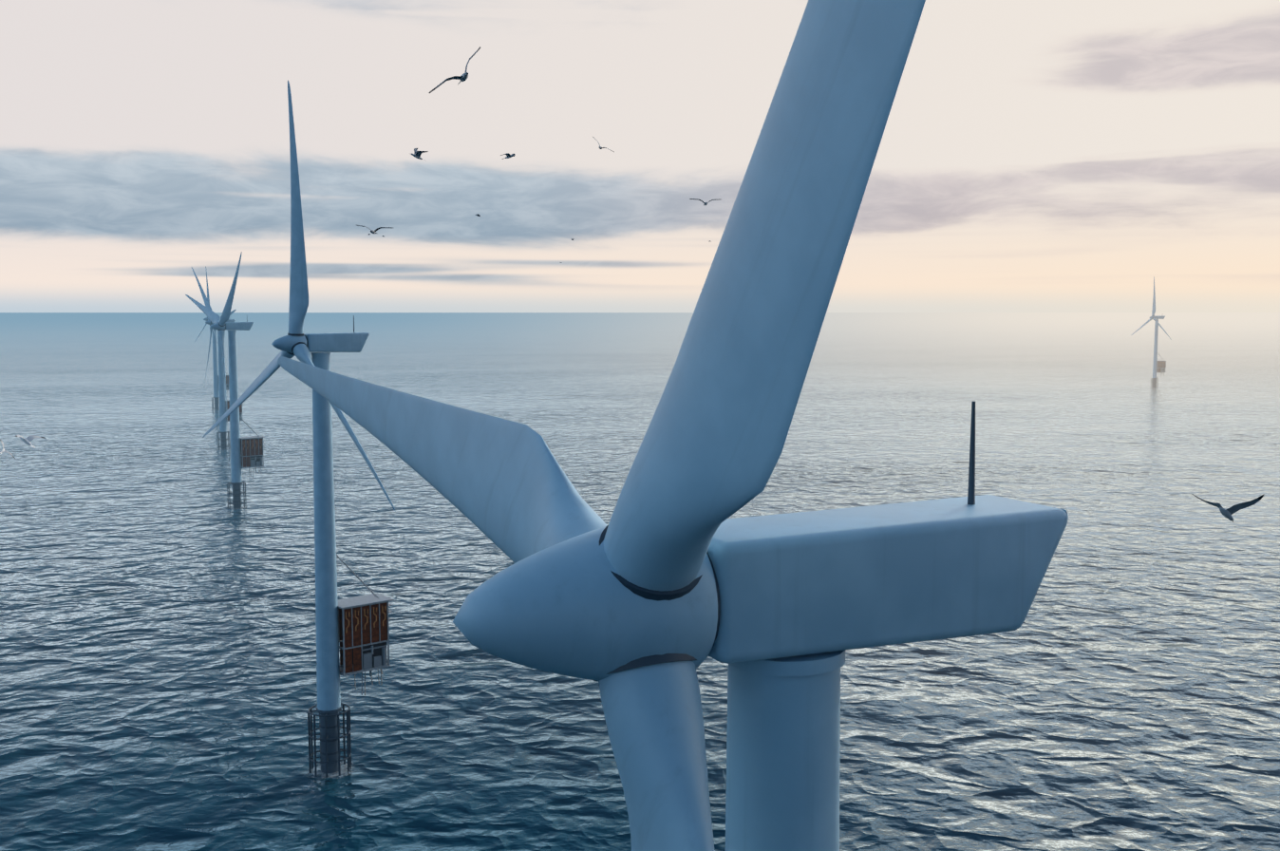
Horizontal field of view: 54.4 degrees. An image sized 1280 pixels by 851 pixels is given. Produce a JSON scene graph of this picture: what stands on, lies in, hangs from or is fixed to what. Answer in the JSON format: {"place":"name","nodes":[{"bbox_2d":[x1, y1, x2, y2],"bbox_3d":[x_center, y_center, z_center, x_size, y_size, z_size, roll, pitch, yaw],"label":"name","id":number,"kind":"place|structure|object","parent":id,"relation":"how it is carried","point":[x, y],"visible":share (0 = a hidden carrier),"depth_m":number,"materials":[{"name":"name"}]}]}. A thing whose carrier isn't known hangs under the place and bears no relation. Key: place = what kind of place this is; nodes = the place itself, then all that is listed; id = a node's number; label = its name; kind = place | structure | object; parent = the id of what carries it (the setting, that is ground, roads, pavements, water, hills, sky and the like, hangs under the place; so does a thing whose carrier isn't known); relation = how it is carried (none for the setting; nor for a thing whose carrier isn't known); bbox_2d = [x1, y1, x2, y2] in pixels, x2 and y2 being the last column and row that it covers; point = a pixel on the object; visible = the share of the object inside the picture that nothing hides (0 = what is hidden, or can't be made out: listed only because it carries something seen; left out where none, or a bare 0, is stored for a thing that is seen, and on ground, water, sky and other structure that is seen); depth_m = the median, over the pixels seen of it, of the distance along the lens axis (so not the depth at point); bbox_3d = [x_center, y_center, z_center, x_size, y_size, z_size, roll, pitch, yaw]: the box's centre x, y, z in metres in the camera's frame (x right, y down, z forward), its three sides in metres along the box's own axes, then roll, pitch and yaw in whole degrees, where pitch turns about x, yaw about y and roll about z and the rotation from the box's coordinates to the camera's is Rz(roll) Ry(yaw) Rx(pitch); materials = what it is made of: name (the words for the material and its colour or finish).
{"place":"outdoors","nodes":[
{"label":"outdoors","id":0,"kind":"place"},
{"bbox_2d":[0,439,15,458],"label":"bird","id":1,"kind":"object","parent":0,"point":[3,450],"visible":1,"depth_m":214.39},
{"bbox_2d":[15,434,45,447],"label":"bird","id":2,"kind":"object","parent":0,"point":[28,440],"visible":1,"depth_m":180.18},
{"bbox_2d":[357,225,392,233],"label":"bird","id":3,"kind":"object","parent":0,"point":[373,232],"visible":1,"depth_m":172.11},
{"bbox_2d":[411,148,428,161],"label":"bird","id":4,"kind":"object","parent":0,"point":[417,154],"visible":1,"depth_m":180.61},
{"bbox_2d":[428,46,480,93],"bbox_3d":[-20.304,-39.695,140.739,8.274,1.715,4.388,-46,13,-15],"label":"bird","id":5,"kind":"object","parent":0,"point":[463,77],"visible":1,"depth_m":140.06},
{"bbox_2d":[501,152,514,159],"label":"bird","id":6,"kind":"object","parent":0,"point":[508,155],"visible":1,"depth_m":201.29},
{"bbox_2d":[0,312,1279,850],"bbox_3d":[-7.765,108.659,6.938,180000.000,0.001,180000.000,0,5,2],"label":"sea water","id":7,"kind":"structure","parent":0,"point":[1119,690],"depth_m":487.33,"materials":[{"name":"blue liquid"}]},
{"bbox_2d":[194,265,228,410],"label":"turbine","id":8,"kind":"object","parent":7,"relation":"in","point":[216,374],"visible":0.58,"depth_m":1374.36,"materials":[{"name":"paint"}]},
{"bbox_2d":[191,266,243,449],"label":"turbine","id":9,"kind":"object","parent":7,"relation":"in","point":[222,431],"visible":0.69,"depth_m":982.89,"materials":[{"name":"paint"}]},
{"bbox_2d":[185,253,264,508],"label":"turbine","id":10,"kind":"object","parent":7,"relation":"in","point":[246,452],"visible":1,"depth_m":686.77,"materials":[{"name":"paint"}]},
{"bbox_2d":[202,79,395,777],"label":"turbine","id":11,"kind":"object","parent":7,"relation":"in","point":[357,628],"visible":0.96,"depth_m":290.70,"materials":[{"name":"paint"}]},
{"bbox_2d":[286,761,354,810],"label":"foam","id":12,"kind":"object","parent":7,"relation":"on","point":[328,774],"visible":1,"depth_m":293.49,"materials":[{"name":"liquid"}]},
{"bbox_2d":[277,0,1068,850],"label":"turbine","id":13,"kind":"object","parent":7,"relation":"in","point":[657,591],"visible":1,"depth_m":39.99,"materials":[{"name":"paint"}]},
{"bbox_2d":[1132,276,1171,387],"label":"turbine","id":14,"kind":"object","parent":7,"relation":"in","point":[1158,367],"visible":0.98,"depth_m":1771.73,"materials":[{"name":"paint"}]},
{"bbox_2d":[0,0,1279,312],"label":"sky","id":15,"kind":"structure","parent":0,"point":[1033,156],"materials":[{"name":"beige"}]},
{"bbox_2d":[689,198,715,205],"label":"bird","id":16,"kind":"object","parent":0,"point":[705,203],"visible":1,"depth_m":192.82},
{"bbox_2d":[1192,493,1263,521],"bbox_3d":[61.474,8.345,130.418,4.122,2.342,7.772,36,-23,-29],"label":"bird","id":17,"kind":"object","parent":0,"point":[1228,513],"visible":1,"depth_m":129.77}
]}

